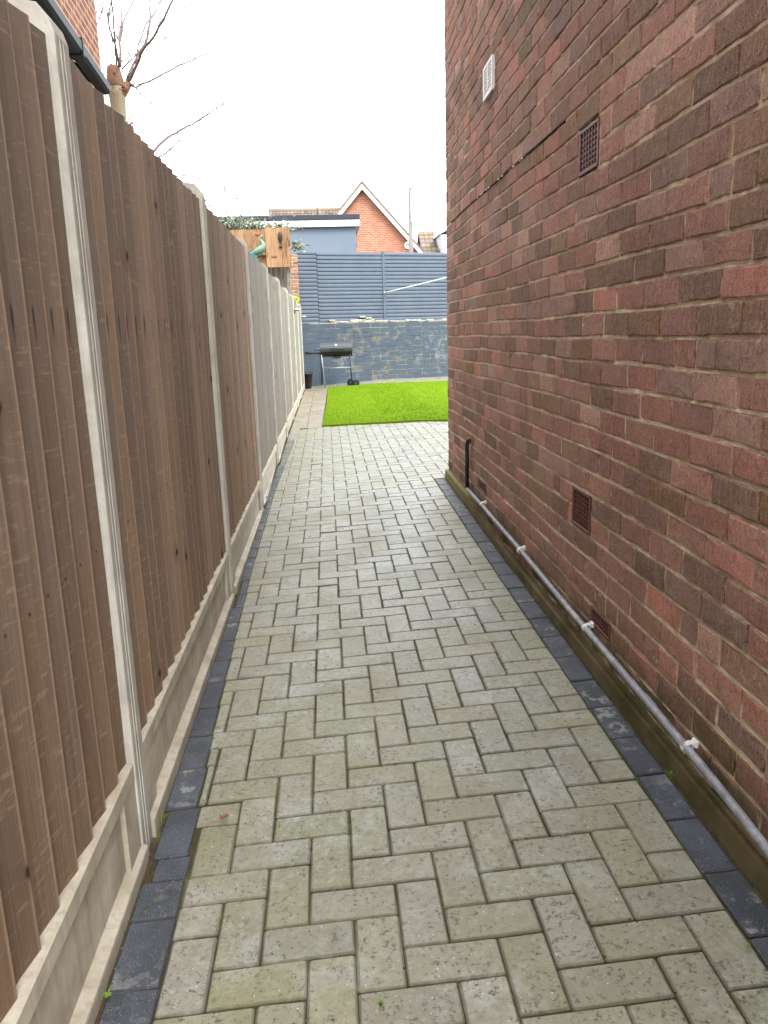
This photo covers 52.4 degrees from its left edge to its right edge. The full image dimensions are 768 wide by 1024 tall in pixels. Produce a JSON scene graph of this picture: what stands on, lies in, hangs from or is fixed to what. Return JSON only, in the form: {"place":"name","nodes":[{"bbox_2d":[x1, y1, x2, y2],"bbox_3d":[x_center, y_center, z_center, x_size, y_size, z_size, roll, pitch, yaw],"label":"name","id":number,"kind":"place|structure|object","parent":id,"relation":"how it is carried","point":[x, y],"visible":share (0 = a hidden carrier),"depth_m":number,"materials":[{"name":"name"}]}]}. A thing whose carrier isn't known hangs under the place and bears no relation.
{"place":"outdoors","nodes":[
{"label":"outdoors","id":0,"kind":"place"},
{"bbox_2d":[95,0,445,241],"label":"sky","id":1,"kind":"structure","parent":0,"point":[347,93],"materials":[{"name":"white"}]},
{"bbox_2d":[322,381,447,426],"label":"artificial grass","id":2,"kind":"structure","parent":0,"point":[385,403],"depth_m":12.33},
{"bbox_2d":[94,376,767,1023],"bbox_3d":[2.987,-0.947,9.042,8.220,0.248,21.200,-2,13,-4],"label":"paving","id":3,"kind":"structure","parent":0,"point":[526,694],"depth_m":2.07,"materials":[{"name":"beige concrete"}]},
{"bbox_2d":[0,0,304,1023],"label":"garden fence","id":4,"kind":"object","parent":3,"relation":"on","point":[152,382],"visible":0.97,"depth_m":1.78,"materials":[{"name":"wood"}]},
{"bbox_2d":[218,813,228,818],"bbox_3d":[-0.434,0.825,2.112,0.027,0.009,0.026,-2,13,-4],"label":"fallen leaf","id":5,"kind":"object","parent":3,"relation":"on","point":[224,815],"visible":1,"depth_m":2.12,"materials":[{"name":"orange plant"}]},
{"bbox_2d":[291,254,299,303],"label":"brick pier","id":6,"kind":"structure","parent":3,"relation":"on","point":[294,276],"depth_m":16.80,"materials":[{"name":"red brick"}]},
{"bbox_2d":[304,372,312,388],"bbox_3d":[-1.705,-2.912,17.256,0.270,0.350,0.270,-2,13,-4],"label":"plant pot","id":7,"kind":"object","parent":3,"relation":"on","point":[308,379],"visible":0.72,"depth_m":17.17,"materials":[{"name":"black plastic"}]},
{"bbox_2d":[314,341,358,387],"bbox_3d":[-1.030,-3.204,16.931,0.950,0.976,0.448,-2,13,-4],"label":"barrel barbecue","id":8,"kind":"object","parent":3,"relation":"on","point":[336,349],"visible":0.91,"depth_m":16.75,"materials":[{"name":"metal"}]},
{"bbox_2d":[305,352,322,383],"bbox_3d":[-1.584,-3.273,17.712,0.392,0.722,0.034,-6,14,-19],"label":"garden cable","id":9,"kind":"object","parent":8,"relation":"attached to","point":[321,363],"visible":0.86,"depth_m":17.74,"materials":[{"name":"black plastic"}]},
{"bbox_2d":[302,316,447,385],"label":"block wall","id":10,"kind":"structure","parent":3,"relation":"on","point":[397,349],"depth_m":18.18,"materials":[{"name":"stone"}]},
{"bbox_2d":[295,251,447,323],"bbox_3d":[1.514,-5.353,18.558,7.390,1.615,0.077,-6,14,-20],"label":"slatted fence","id":11,"kind":"object","parent":10,"relation":"on","point":[341,286],"visible":0.59,"depth_m":17.90,"materials":[{"name":"grey wood"}]},
{"bbox_2d":[384,277,446,292],"bbox_3d":[0.944,-3.613,11.962,0.042,0.225,12.573,-3,13,-8],"label":"washing line","id":12,"kind":"object","parent":11,"relation":"attached to","point":[417,284],"visible":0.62,"depth_m":13.91,"materials":[{"name":"white plastic"}]},
{"bbox_2d":[100,445,752,1021],"bbox_3d":[-0.137,0.079,5.097,1.440,0.162,8.089,-2,13,-4],"label":"debris","id":13,"kind":"object","parent":3,"relation":"on","point":[370,689],"visible":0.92,"depth_m":2.71,"materials":[{"name":"brown plant"}]},
{"bbox_2d":[98,439,767,1023],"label":"paving border","id":14,"kind":"object","parent":3,"relation":"on","point":[136,981],"visible":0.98,"depth_m":2.05,"materials":[{"name":"grey concrete"}]},
{"bbox_2d":[103,987,111,997],"bbox_3d":[-0.558,0.971,1.570,0.019,0.016,0.017,-2,13,-4],"label":"weed","id":15,"kind":"object","parent":14,"relation":"on","point":[106,994],"visible":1,"depth_m":1.57,"materials":[{"name":"green plant"}]},
{"bbox_2d":[667,770,674,778],"bbox_3d":[0.785,0.721,2.137,0.021,0.024,0.025,-2,13,-4],"label":"weed","id":16,"kind":"object","parent":14,"relation":"on","point":[669,774],"visible":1,"depth_m":2.14,"materials":[{"name":"green plant"}]},
{"bbox_2d":[444,0,767,903],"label":"brick house","id":17,"kind":"structure","parent":3,"relation":"on","point":[606,204],"depth_m":2.38,"materials":[{"name":"brick"}]},
{"bbox_2d":[465,437,767,858],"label":"drain pipe","id":18,"kind":"object","parent":17,"relation":"attached to","point":[738,812],"visible":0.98,"depth_m":2.27,"materials":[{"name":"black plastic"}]},
{"label":"ground","id":19,"kind":"structure","parent":0,"visible":0},
{"bbox_2d":[96,0,223,129],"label":"pollard tree","id":20,"kind":"object","parent":19,"relation":"on","point":[120,88],"visible":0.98,"depth_m":9.43,"materials":[{"name":"brown plant"}]},
{"bbox_2d":[127,65,264,205],"bbox_3d":[-2.160,-2.844,9.002,1.613,4.374,1.326,-2,13,-4],"label":"bare shrub","id":21,"kind":"object","parent":19,"relation":"on","point":[175,133],"visible":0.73,"depth_m":8.94,"materials":[{"name":"brown plant"}]},
{"bbox_2d":[230,228,291,294],"bbox_3d":[-2.745,-4.034,15.948,1.805,3.318,0.200,-2,13,-4],"label":"timber screen","id":22,"kind":"object","parent":19,"relation":"on","point":[278,256],"visible":0.4,"depth_m":15.61,"materials":[{"name":"brown wood"}]},
{"bbox_2d":[250,235,265,262],"bbox_3d":[-2.511,-5.239,15.506,0.333,0.573,0.124,-2,13,-4],"label":"bird ornament","id":23,"kind":"object","parent":22,"relation":"attached to","point":[260,249],"visible":0.8,"depth_m":15.47,"materials":[{"name":"teal metal"}]},
{"bbox_2d":[209,203,308,262],"bbox_3d":[-2.775,-5.626,15.895,3.020,1.220,1.130,-2,13,-4],"label":"ivy","id":24,"kind":"object","parent":22,"relation":"on","point":[235,224],"visible":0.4,"depth_m":15.72,"materials":[{"name":"green plant"}]},
{"bbox_2d":[278,232,281,247],"bbox_3d":[-2.067,-5.424,15.547,0.093,0.316,0.068,-2,13,-4],"label":"carved ornament","id":25,"kind":"object","parent":22,"relation":"attached to","point":[280,238],"visible":1,"depth_m":15.52,"materials":[{"name":"black metal"}]},
{"bbox_2d":[267,265,287,290],"bbox_3d":[-3.277,-3.720,16.284,2.659,2.685,0.070,-2,13,-4],"label":"old board fence","id":26,"kind":"object","parent":19,"relation":"on","point":[281,273],"visible":0.02,"depth_m":16.06,"materials":[{"name":"grey wood"}]},
{"bbox_2d":[218,214,359,322],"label":"flat roof building","id":27,"kind":"structure","parent":19,"relation":"on","point":[329,233],"depth_m":22.67,"materials":[{"name":"paint"}]},
{"bbox_2d":[268,181,425,252],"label":"gabled house","id":28,"kind":"structure","parent":19,"relation":"on","point":[381,228],"depth_m":34.17,"materials":[{"name":"orange brick"}]},
{"bbox_2d":[312,192,317,214],"bbox_3d":[-3.062,-13.689,34.602,0.228,0.937,0.500,-2,13,-4],"label":"tv aerial","id":29,"kind":"object","parent":28,"relation":"attached to","point":[316,202],"visible":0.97,"depth_m":34.68,"materials":[{"name":"grey metal"}]},
{"bbox_2d":[404,242,408,249],"bbox_3d":[1.020,-11.665,34.224,0.330,0.325,0.465,-2,13,-4],"label":"satellite dish","id":30,"kind":"object","parent":28,"relation":"attached to","point":[406,245],"visible":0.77,"depth_m":34.02,"materials":[{"name":"metal"}]},
{"bbox_2d":[408,187,420,252],"bbox_3d":[1.254,-9.506,31.789,0.546,6.982,0.230,4,14,22],"label":"telegraph pole","id":31,"kind":"object","parent":19,"relation":"on","point":[410,215],"visible":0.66,"depth_m":31.28,"materials":[{"name":"grey wood"}]},
{"bbox_2d":[417,227,446,252],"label":"dormer house","id":32,"kind":"structure","parent":19,"relation":"on","point":[432,242],"depth_m":44.42,"materials":[{"name":"beige tile"}]},
{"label":"driveway","id":33,"kind":"structure","parent":0,"visible":0},
{"bbox_2d":[31,0,110,94],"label":"neighbour house","id":34,"kind":"structure","parent":33,"relation":"on","point":[75,21],"depth_m":6.07,"materials":[{"name":"red brick"}]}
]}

